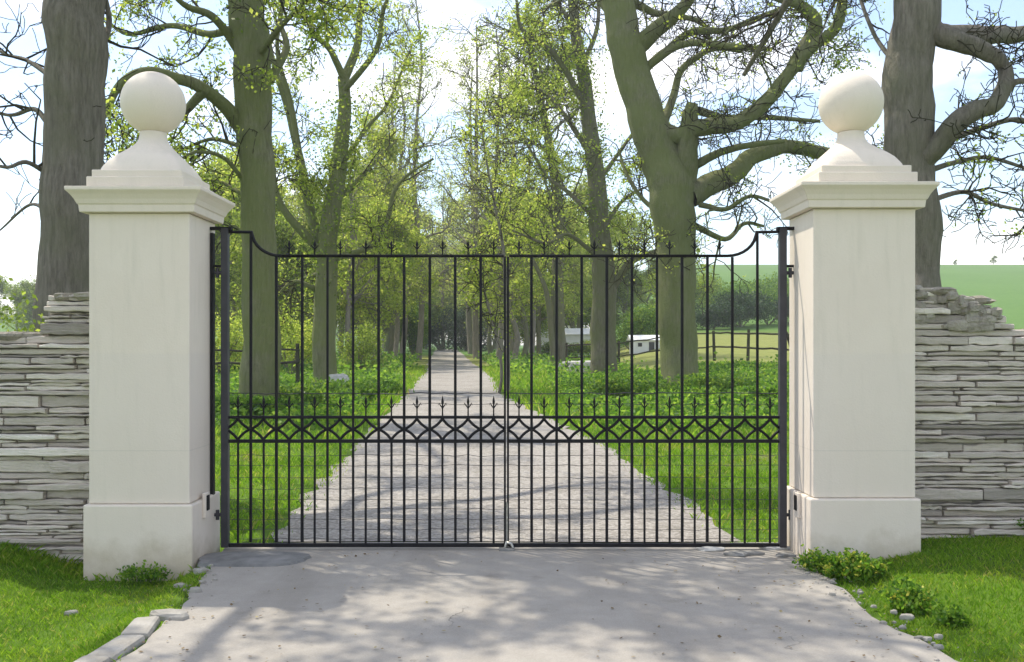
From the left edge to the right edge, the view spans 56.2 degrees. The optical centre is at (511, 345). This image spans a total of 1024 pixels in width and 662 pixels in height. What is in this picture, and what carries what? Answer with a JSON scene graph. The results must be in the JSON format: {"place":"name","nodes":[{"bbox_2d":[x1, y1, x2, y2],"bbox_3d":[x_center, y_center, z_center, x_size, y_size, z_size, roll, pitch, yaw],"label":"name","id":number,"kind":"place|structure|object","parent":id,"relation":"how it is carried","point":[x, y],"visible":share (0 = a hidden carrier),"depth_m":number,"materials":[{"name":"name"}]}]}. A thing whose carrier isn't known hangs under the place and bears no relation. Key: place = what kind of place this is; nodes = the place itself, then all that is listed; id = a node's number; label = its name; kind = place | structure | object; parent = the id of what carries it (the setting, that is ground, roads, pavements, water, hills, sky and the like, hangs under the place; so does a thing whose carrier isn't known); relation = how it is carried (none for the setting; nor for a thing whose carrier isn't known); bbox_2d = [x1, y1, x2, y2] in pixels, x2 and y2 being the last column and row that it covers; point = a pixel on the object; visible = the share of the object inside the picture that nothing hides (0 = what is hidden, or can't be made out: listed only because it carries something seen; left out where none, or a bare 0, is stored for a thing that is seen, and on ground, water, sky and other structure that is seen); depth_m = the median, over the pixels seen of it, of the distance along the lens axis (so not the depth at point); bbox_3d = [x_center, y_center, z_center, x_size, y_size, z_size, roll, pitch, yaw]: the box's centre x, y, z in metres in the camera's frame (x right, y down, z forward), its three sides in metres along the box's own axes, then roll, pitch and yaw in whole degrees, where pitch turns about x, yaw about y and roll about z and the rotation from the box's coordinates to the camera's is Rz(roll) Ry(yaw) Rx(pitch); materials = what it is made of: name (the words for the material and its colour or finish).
{"place":"outdoors","nodes":[
{"label":"outdoors","id":0,"kind":"place"},
{"bbox_2d":[0,539,199,581],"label":"grass","id":1,"kind":"structure","parent":0,"point":[47,560],"depth_m":6.49,"materials":[{"name":"green plant"}]},
{"bbox_2d":[215,359,788,438],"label":"grass","id":2,"kind":"structure","parent":0,"point":[540,382],"depth_m":19.30,"materials":[{"name":"green plant"}]},
{"bbox_2d":[215,426,789,550],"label":"grass","id":3,"kind":"structure","parent":0,"point":[257,520],"depth_m":10.58,"materials":[{"name":"green plant"}]},
{"bbox_2d":[271,349,739,541],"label":"gravel track","id":4,"kind":"structure","parent":0,"point":[442,371],"depth_m":9.65,"materials":[{"name":"grey gravel"}]},
{"bbox_2d":[0,265,1023,661],"bbox_3d":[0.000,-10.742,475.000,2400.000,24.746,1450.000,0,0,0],"label":"ground","id":5,"kind":"structure","parent":0,"point":[1002,285],"depth_m":9.24,"materials":[{"name":"green plant"}]},
{"bbox_2d":[0,273,14,324],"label":"woodland tree","id":6,"kind":"object","parent":5,"relation":"on","point":[2,282],"visible":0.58,"depth_m":125.20,"materials":[{"name":"green plant"}]},
{"bbox_2d":[0,281,30,331],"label":"woodland tree","id":7,"kind":"object","parent":5,"relation":"on","point":[17,292],"visible":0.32,"depth_m":119.19,"materials":[{"name":"green plant"}]},
{"bbox_2d":[0,278,44,331],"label":"scrub bush","id":8,"kind":"object","parent":5,"relation":"on","point":[8,320],"visible":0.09,"depth_m":7.77,"materials":[{"name":"green plant"}]},
{"bbox_2d":[14,274,35,331],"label":"woodland tree","id":9,"kind":"object","parent":5,"relation":"on","point":[29,289],"visible":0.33,"depth_m":116.86,"materials":[{"name":"green plant"}]},
{"bbox_2d":[0,292,88,563],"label":"dry stone wall","id":10,"kind":"structure","parent":5,"relation":"on","point":[44,435],"depth_m":6.73,"materials":[{"name":"grey stone"}]},
{"bbox_2d":[0,0,197,331],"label":"deciduous tree","id":11,"kind":"object","parent":5,"relation":"on","point":[73,69],"visible":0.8,"depth_m":10.24,"materials":[{"name":"grey plant"}]},
{"bbox_2d":[0,546,211,661],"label":"grass","id":12,"kind":"structure","parent":5,"relation":"on","point":[126,617],"depth_m":5.64,"materials":[{"name":"green plant"}]},
{"bbox_2d":[74,608,188,661],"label":"kerb","id":13,"kind":"structure","parent":5,"relation":"on","point":[137,631],"depth_m":4.71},
{"bbox_2d":[116,560,172,584],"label":"weed plant","id":14,"kind":"object","parent":5,"relation":"on","point":[132,569],"visible":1,"depth_m":6.26,"materials":[{"name":"green plant"}]},
{"bbox_2d":[64,71,234,581],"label":"gate pillar","id":15,"kind":"structure","parent":5,"relation":"on","point":[152,205],"depth_m":6.40,"materials":[{"name":"beige paint"}]},
{"bbox_2d":[210,227,232,494],"bbox_3d":[-2.110,0.317,6.850,0.220,2.327,0.050,0,0,0],"label":"gate jamb","id":16,"kind":"object","parent":15,"relation":"attached to","point":[212,364],"visible":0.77,"depth_m":6.83,"materials":[{"name":"black metal"}]},
{"bbox_2d":[214,228,505,547],"bbox_3d":[-1.088,0.302,6.850,2.094,2.276,0.055,0,0,0],"label":"gate leaf","id":17,"kind":"object","parent":16,"relation":"attached to","point":[226,417],"visible":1,"depth_m":6.84,"materials":[{"name":"metal"}]},
{"bbox_2d":[195,142,241,323],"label":"woodland tree","id":18,"kind":"object","parent":5,"relation":"on","point":[218,164],"visible":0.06,"depth_m":51.20,"materials":[{"name":"green plant"}]},
{"bbox_2d":[215,207,241,330],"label":"woodland tree","id":19,"kind":"object","parent":5,"relation":"on","point":[218,257],"visible":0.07,"depth_m":41.63,"materials":[{"name":"green plant"}]},
{"bbox_2d":[215,307,243,373],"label":"scrub bush","id":20,"kind":"object","parent":5,"relation":"on","point":[233,341],"visible":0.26,"depth_m":33.81,"materials":[{"name":"green plant"}]},
{"bbox_2d":[104,0,375,402],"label":"deciduous tree","id":21,"kind":"object","parent":5,"relation":"on","point":[249,39],"visible":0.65,"depth_m":18.49,"materials":[{"name":"green plant"}]},
{"bbox_2d":[215,343,299,381],"bbox_3d":[-9.496,0.767,25.602,7.540,1.650,0.237,0,0,-18],"label":"post and rail fence","id":22,"kind":"object","parent":5,"relation":"on","point":[297,350],"visible":0.11,"depth_m":26.70,"materials":[{"name":"brown wood"}]},
{"bbox_2d":[215,160,302,314],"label":"woodland tree","id":23,"kind":"object","parent":5,"relation":"on","point":[236,182],"visible":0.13,"depth_m":49.29,"materials":[{"name":"green plant"}]},
{"bbox_2d":[215,392,307,415],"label":"nettle clump","id":24,"kind":"object","parent":5,"relation":"on","point":[257,399],"visible":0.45,"depth_m":17.49,"materials":[{"name":"green plant"}]},
{"bbox_2d":[237,207,342,356],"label":"woodland tree","id":25,"kind":"object","parent":5,"relation":"on","point":[283,238],"visible":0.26,"depth_m":43.11,"materials":[{"name":"green plant"}]},
{"bbox_2d":[281,315,312,373],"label":"scrub bush","id":26,"kind":"object","parent":5,"relation":"on","point":[307,345],"visible":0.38,"depth_m":35.89,"materials":[{"name":"green plant"}]},
{"bbox_2d":[237,379,358,406],"bbox_3d":[-4.338,1.082,19.453,2.475,0.776,1.362,0,0,0],"label":"nettle clump","id":27,"kind":"object","parent":5,"relation":"on","point":[286,389],"visible":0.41,"depth_m":19.15,"materials":[{"name":"green plant"}]},
{"bbox_2d":[215,369,408,429],"bbox_3d":[-6.908,1.111,24.747,8.286,0.604,18.586,0,0,0],"label":"ground cover","id":28,"kind":"object","parent":5,"relation":"on","point":[234,378],"visible":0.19,"depth_m":18.88,"materials":[{"name":"green plant"}]},
{"bbox_2d":[277,154,346,354],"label":"woodland tree","id":29,"kind":"object","parent":5,"relation":"on","point":[303,214],"visible":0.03,"depth_m":57.23,"materials":[{"name":"green plant"}]},
{"bbox_2d":[217,0,442,381],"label":"deciduous tree","id":30,"kind":"object","parent":5,"relation":"on","point":[325,232],"visible":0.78,"depth_m":27.80,"materials":[{"name":"green plant"}]},
{"bbox_2d":[292,376,394,398],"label":"nettle clump","id":31,"kind":"object","parent":5,"relation":"on","point":[365,388],"visible":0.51,"depth_m":22.24,"materials":[{"name":"green plant"}]},
{"bbox_2d":[294,99,398,362],"bbox_3d":[-7.491,-4.961,44.463,4.080,12.793,5.168,0,0,30],"label":"woodland tree","id":32,"kind":"object","parent":5,"relation":"on","point":[352,244],"visible":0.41,"depth_m":44.07,"materials":[{"name":"green plant"}]},
{"bbox_2d":[336,320,387,370],"bbox_3d":[-6.263,0.086,40.094,2.246,2.361,2.491,0,0,0],"label":"scrub bush","id":33,"kind":"object","parent":5,"relation":"on","point":[366,346],"visible":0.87,"depth_m":39.68,"materials":[{"name":"green plant"}]},
{"bbox_2d":[336,276,394,335],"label":"woodland tree","id":34,"kind":"object","parent":5,"relation":"on","point":[340,323],"visible":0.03,"depth_m":62.06,"materials":[{"name":"green plant"}]},
{"bbox_2d":[325,110,433,359],"bbox_3d":[-7.386,-5.414,50.674,4.625,13.581,6.983,0,0,19],"label":"woodland tree","id":35,"kind":"object","parent":5,"relation":"on","point":[387,190],"visible":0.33,"depth_m":50.22,"materials":[{"name":"green plant"}]},
{"bbox_2d":[362,377,402,392],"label":"nettle clump","id":36,"kind":"object","parent":5,"relation":"on","point":[396,386],"visible":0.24,"depth_m":24.93,"materials":[{"name":"green plant"}]},
{"bbox_2d":[336,190,430,365],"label":"woodland tree","id":37,"kind":"object","parent":5,"relation":"on","point":[399,230],"visible":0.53,"depth_m":45.52,"materials":[{"name":"green plant"}]},
{"bbox_2d":[343,199,428,359],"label":"woodland tree","id":38,"kind":"object","parent":5,"relation":"on","point":[392,334],"visible":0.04,"depth_m":60.02,"materials":[{"name":"green plant"}]},
{"bbox_2d":[356,152,446,361],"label":"woodland tree","id":39,"kind":"object","parent":5,"relation":"on","point":[410,199],"visible":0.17,"depth_m":55.12,"materials":[{"name":"green plant"}]},
{"bbox_2d":[365,52,437,330],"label":"woodland tree","id":40,"kind":"object","parent":5,"relation":"on","point":[429,208],"visible":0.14,"depth_m":72.02,"materials":[{"name":"green plant"}]},
{"bbox_2d":[361,64,452,353],"bbox_3d":[-6.834,-8.267,59.972,6.791,19.140,4.879,0,0,-6],"label":"woodland tree","id":41,"kind":"object","parent":5,"relation":"on","point":[417,187],"visible":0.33,"depth_m":59.92,"materials":[{"name":"green plant"}]},
{"bbox_2d":[393,301,432,357],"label":"evergreen bush","id":42,"kind":"object","parent":5,"relation":"on","point":[412,332],"visible":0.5,"depth_m":61.67,"materials":[{"name":"green plant"}]},
{"bbox_2d":[401,288,445,351],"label":"woodland tree","id":43,"kind":"object","parent":5,"relation":"on","point":[435,313],"visible":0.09,"depth_m":92.71,"materials":[{"name":"green plant"}]},
{"bbox_2d":[399,205,447,351],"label":"woodland tree","id":44,"kind":"object","parent":5,"relation":"on","point":[426,251],"visible":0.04,"depth_m":74.37,"materials":[{"name":"green plant"}]},
{"bbox_2d":[379,0,471,359],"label":"woodland tree","id":45,"kind":"object","parent":5,"relation":"on","point":[419,344],"visible":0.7,"depth_m":59.91,"materials":[{"name":"green plant"}]},
{"bbox_2d":[420,211,450,305],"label":"woodland tree","id":46,"kind":"object","parent":5,"relation":"on","point":[430,229],"visible":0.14,"depth_m":122.79,"materials":[{"name":"green plant"}]},
{"bbox_2d":[423,303,462,350],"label":"evergreen bush","id":47,"kind":"object","parent":5,"relation":"on","point":[435,333],"visible":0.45,"depth_m":103.89,"materials":[{"name":"green plant"}]},
{"bbox_2d":[422,169,468,349],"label":"woodland tree","id":48,"kind":"object","parent":5,"relation":"on","point":[442,291],"visible":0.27,"depth_m":104.77,"materials":[{"name":"green plant"}]},
{"bbox_2d":[435,193,470,302],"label":"woodland tree","id":49,"kind":"object","parent":5,"relation":"on","point":[459,227],"visible":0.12,"depth_m":120.71,"materials":[{"name":"green plant"}]},
{"bbox_2d":[443,308,492,350],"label":"evergreen bush","id":50,"kind":"object","parent":5,"relation":"on","point":[461,325],"visible":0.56,"depth_m":97.19,"materials":[{"name":"green plant"}]},
{"bbox_2d":[426,8,515,358],"bbox_3d":[-2.296,-10.279,63.121,6.760,23.196,7.719,0,0,2],"label":"woodland tree","id":51,"kind":"object","parent":5,"relation":"on","point":[475,327],"visible":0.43,"depth_m":62.74,"materials":[{"name":"green plant"}]},
{"bbox_2d":[431,49,511,353],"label":"woodland tree","id":52,"kind":"object","parent":5,"relation":"on","point":[469,331],"visible":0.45,"depth_m":79.83,"materials":[{"name":"green plant"}]},
{"bbox_2d":[456,207,498,353],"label":"woodland tree","id":53,"kind":"object","parent":5,"relation":"on","point":[489,341],"visible":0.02,"depth_m":77.89,"materials":[{"name":"green plant"}]},
{"bbox_2d":[442,70,526,392],"bbox_3d":[-0.734,-2.849,25.575,2.259,8.665,2.097,0,0,0],"label":"sapling tree","id":54,"kind":"object","parent":5,"relation":"on","point":[475,261],"visible":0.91,"depth_m":25.46,"materials":[{"name":"green plant"}]},
{"bbox_2d":[449,18,551,359],"bbox_3d":[-0.714,-8.324,51.886,5.027,19.423,6.902,0,0,-33],"label":"woodland tree","id":55,"kind":"object","parent":5,"relation":"on","point":[472,203],"visible":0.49,"depth_m":52.01,"materials":[{"name":"green plant"}]},
{"bbox_2d":[452,163,548,360],"bbox_3d":[-0.451,-4.230,49.856,5.300,11.162,4.205,0,0,26],"label":"woodland tree","id":56,"kind":"object","parent":5,"relation":"on","point":[521,283],"visible":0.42,"depth_m":49.55,"materials":[{"name":"green plant"}]},
{"bbox_2d":[215,349,787,376],"bbox_3d":[-3.014,0.688,47.007,34.110,1.068,26.156,0,0,0],"label":"ground cover","id":57,"kind":"object","parent":5,"relation":"on","point":[538,360],"visible":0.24,"depth_m":40.17,"materials":[{"name":"green plant"}]},
{"bbox_2d":[479,182,552,359],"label":"woodland tree","id":58,"kind":"object","parent":5,"relation":"on","point":[524,320],"visible":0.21,"depth_m":55.91,"materials":[{"name":"green plant"}]},
{"bbox_2d":[509,283,548,354],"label":"woodland tree","id":59,"kind":"object","parent":5,"relation":"on","point":[543,322],"visible":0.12,"depth_m":63.11,"materials":[{"name":"green plant"}]},
{"bbox_2d":[482,55,577,354],"bbox_3d":[1.244,-8.622,58.037,6.503,19.907,5.646,0,0,-43],"label":"woodland tree","id":60,"kind":"object","parent":5,"relation":"on","point":[534,311],"visible":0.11,"depth_m":58.04,"materials":[{"name":"green plant"}]},
{"bbox_2d":[467,1,609,365],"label":"deciduous tree","id":61,"kind":"object","parent":5,"relation":"on","point":[557,192],"visible":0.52,"depth_m":45.68,"materials":[{"name":"green plant"}]},
{"bbox_2d":[491,179,591,355],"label":"woodland tree","id":62,"kind":"object","parent":5,"relation":"on","point":[573,226],"visible":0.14,"depth_m":61.30,"materials":[{"name":"green plant"}]},
{"bbox_2d":[538,185,590,327],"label":"woodland tree","id":63,"kind":"object","parent":5,"relation":"on","point":[575,259],"visible":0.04,"depth_m":68.84,"materials":[{"name":"green plant"}]},
{"bbox_2d":[541,328,589,356],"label":"white shed","id":64,"kind":"structure","parent":5,"relation":"on","point":[572,335],"depth_m":66.75,"materials":[{"name":"white"}]},
{"bbox_2d":[564,238,592,327],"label":"woodland tree","id":65,"kind":"object","parent":5,"relation":"on","point":[587,301],"visible":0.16,"depth_m":73.47,"materials":[{"name":"green plant"}]},
{"bbox_2d":[547,372,614,389],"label":"nettle clump","id":66,"kind":"object","parent":5,"relation":"on","point":[586,379],"visible":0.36,"depth_m":25.64,"materials":[{"name":"green plant"}]},
{"bbox_2d":[546,160,637,327],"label":"woodland tree","id":67,"kind":"object","parent":5,"relation":"on","point":[580,187],"visible":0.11,"depth_m":79.58,"materials":[{"name":"green plant"}]},
{"bbox_2d":[566,260,628,327],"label":"woodland tree","id":68,"kind":"object","parent":5,"relation":"on","point":[586,318],"visible":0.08,"depth_m":85.10,"materials":[{"name":"green plant"}]},
{"bbox_2d":[481,0,716,372],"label":"deciduous tree","id":69,"kind":"object","parent":5,"relation":"on","point":[599,220],"visible":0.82,"depth_m":35.72,"materials":[{"name":"green plant"}]},
{"bbox_2d":[615,259,648,340],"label":"woodland tree","id":70,"kind":"object","parent":5,"relation":"on","point":[623,295],"visible":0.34,"depth_m":77.80,"materials":[{"name":"green plant"}]},
{"bbox_2d":[585,369,679,398],"bbox_3d":[2.837,0.987,22.029,2.543,0.871,1.220,0,0,-7],"label":"nettle clump","id":71,"kind":"object","parent":5,"relation":"on","point":[616,384],"visible":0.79,"depth_m":21.72,"materials":[{"name":"green plant"}]},
{"bbox_2d":[612,206,655,311],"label":"woodland tree","id":72,"kind":"object","parent":5,"relation":"on","point":[638,229],"visible":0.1,"depth_m":94.77,"materials":[{"name":"green plant"}]},
{"bbox_2d":[616,301,658,349],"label":"evergreen bush","id":73,"kind":"object","parent":5,"relation":"on","point":[644,322],"visible":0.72,"depth_m":57.26,"materials":[{"name":"green plant"}]},
{"bbox_2d":[627,335,659,353],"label":"white shed","id":74,"kind":"structure","parent":5,"relation":"on","point":[642,346],"depth_m":53.20,"materials":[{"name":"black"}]},
{"bbox_2d":[633,257,655,305],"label":"woodland tree","id":75,"kind":"object","parent":5,"relation":"on","point":[645,273],"visible":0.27,"depth_m":92.11,"materials":[{"name":"green plant"}]},
{"bbox_2d":[546,359,788,431],"bbox_3d":[6.598,0.928,24.505,10.898,0.948,19.107,0,0,0],"label":"ground cover","id":76,"kind":"object","parent":5,"relation":"on","point":[663,399],"visible":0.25,"depth_m":18.71,"materials":[{"name":"green plant"}]},
{"bbox_2d":[565,329,788,367],"bbox_3d":[7.590,0.388,37.844,13.463,2.003,0.599,0,0,37],"label":"post and rail fence","id":77,"kind":"object","parent":5,"relation":"on","point":[748,347],"visible":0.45,"depth_m":37.55,"materials":[{"name":"brown wood"}]},
{"bbox_2d":[635,385,724,403],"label":"nettle clump","id":78,"kind":"object","parent":5,"relation":"on","point":[714,388],"visible":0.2,"depth_m":20.41,"materials":[{"name":"green plant"}]},
{"bbox_2d":[645,271,723,311],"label":"hedge bush","id":79,"kind":"object","parent":5,"relation":"on","point":[699,292],"visible":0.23,"depth_m":87.25,"materials":[{"name":"green plant"}]},
{"bbox_2d":[532,0,884,387],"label":"deciduous tree","id":80,"kind":"object","parent":5,"relation":"on","point":[671,163],"visible":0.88,"depth_m":25.36,"materials":[{"name":"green plant"}]},
{"bbox_2d":[673,371,770,395],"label":"nettle clump","id":81,"kind":"object","parent":5,"relation":"on","point":[698,380],"visible":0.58,"depth_m":21.25,"materials":[{"name":"green plant"}]},
{"bbox_2d":[695,301,749,328],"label":"hedge bush","id":82,"kind":"object","parent":5,"relation":"on","point":[721,314],"visible":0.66,"depth_m":77.52,"materials":[{"name":"green plant"}]},
{"bbox_2d":[696,277,755,309],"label":"hedge bush","id":83,"kind":"object","parent":5,"relation":"on","point":[727,288],"visible":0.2,"depth_m":91.49,"materials":[{"name":"green plant"}]},
{"bbox_2d":[699,289,777,326],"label":"hedge bush","id":84,"kind":"object","parent":5,"relation":"on","point":[739,297],"visible":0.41,"depth_m":79.69,"materials":[{"name":"green plant"}]},
{"bbox_2d":[722,384,788,405],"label":"nettle clump","id":85,"kind":"object","parent":5,"relation":"on","point":[769,388],"visible":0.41,"depth_m":19.77,"materials":[{"name":"green plant"}]},
{"bbox_2d":[729,279,788,306],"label":"hedge bush","id":86,"kind":"object","parent":5,"relation":"on","point":[762,286],"visible":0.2,"depth_m":95.37,"materials":[{"name":"green plant"}]},
{"bbox_2d":[745,291,788,324],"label":"hedge bush","id":87,"kind":"object","parent":5,"relation":"on","point":[773,312],"visible":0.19,"depth_m":81.58,"materials":[{"name":"green plant"}]},
{"bbox_2d":[672,0,1023,287],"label":"deciduous tree","id":88,"kind":"object","parent":5,"relation":"on","point":[913,138],"visible":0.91,"depth_m":12.29,"materials":[{"name":"grey plant"}]},
{"bbox_2d":[769,71,939,567],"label":"gate pillar","id":89,"kind":"structure","parent":5,"relation":"on","point":[849,202],"depth_m":6.40,"materials":[{"name":"beige paint"}]},
{"bbox_2d":[776,227,795,488],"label":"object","id":90,"kind":"object","parent":89,"relation":"attached to","point":[788,228],"visible":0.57,"depth_m":6.83,"materials":[{"name":"black metal"}]},
{"bbox_2d":[507,228,793,547],"bbox_3d":[0.990,0.302,6.850,2.058,2.276,0.055,0,0,0],"label":"gate leaf","id":91,"kind":"object","parent":90,"relation":"attached to","point":[781,417],"visible":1,"depth_m":6.84,"materials":[{"name":"metal"}]},
{"bbox_2d":[820,547,891,582],"bbox_3d":[2.148,1.385,6.022,0.458,0.214,0.353,0,0,0],"label":"weed plant","id":92,"kind":"object","parent":5,"relation":"on","point":[855,565],"visible":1,"depth_m":5.98,"materials":[{"name":"green plant"}]},
{"bbox_2d":[878,579,944,615],"bbox_3d":[2.203,1.387,5.287,0.356,0.190,0.285,0,0,0],"label":"weed plant","id":93,"kind":"object","parent":5,"relation":"on","point":[900,596],"visible":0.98,"depth_m":5.25,"materials":[{"name":"green plant"}]},
{"bbox_2d":[814,533,1023,661],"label":"grass","id":94,"kind":"structure","parent":5,"relation":"on","point":[1013,540],"depth_m":5.59,"materials":[{"name":"green plant"}]},
{"bbox_2d":[925,595,975,627],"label":"weed plant","id":95,"kind":"object","parent":5,"relation":"on","point":[956,616],"visible":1,"depth_m":4.99,"materials":[{"name":"green plant"}]},
{"bbox_2d":[915,285,1023,538],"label":"dry stone wall","id":96,"kind":"structure","parent":5,"relation":"on","point":[969,414],"depth_m":6.73,"materials":[{"name":"grey stone"}]},
{"bbox_2d":[0,0,1023,344],"label":"sky","id":97,"kind":"structure","parent":0,"point":[19,240],"materials":[{"name":"white"}]},
{"bbox_2d":[116,542,957,661],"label":"driveway","id":98,"kind":"structure","parent":0,"point":[525,604],"depth_m":5.25,"materials":[{"name":"concrete"}]},
{"bbox_2d":[197,551,310,567],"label":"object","id":99,"kind":"structure","parent":98,"relation":"on","point":[251,559],"depth_m":6.48,"materials":[{"name":"concrete"}]},
{"bbox_2d":[499,502,514,550],"bbox_3d":[-0.037,1.289,6.810,0.110,0.338,0.080,0,0,0],"label":"gate stop","id":100,"kind":"object","parent":98,"relation":"on","point":[507,548],"visible":1,"depth_m":6.81,"materials":[{"name":"metal"}]},
{"bbox_2d":[171,561,975,660],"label":"gravel","id":101,"kind":"structure","parent":98,"relation":"on","point":[927,639],"depth_m":5.27,"materials":[{"name":"stone"}]},
{"bbox_2d":[723,551,764,556],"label":"broken slab","id":102,"kind":"structure","parent":98,"relation":"on","point":[741,553],"depth_m":6.64,"materials":[{"name":"concrete"}]},
{"bbox_2d":[792,544,836,571],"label":"weed plant","id":103,"kind":"object","parent":98,"relation":"on","point":[805,561],"visible":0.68,"depth_m":6.20,"materials":[{"name":"green plant"}]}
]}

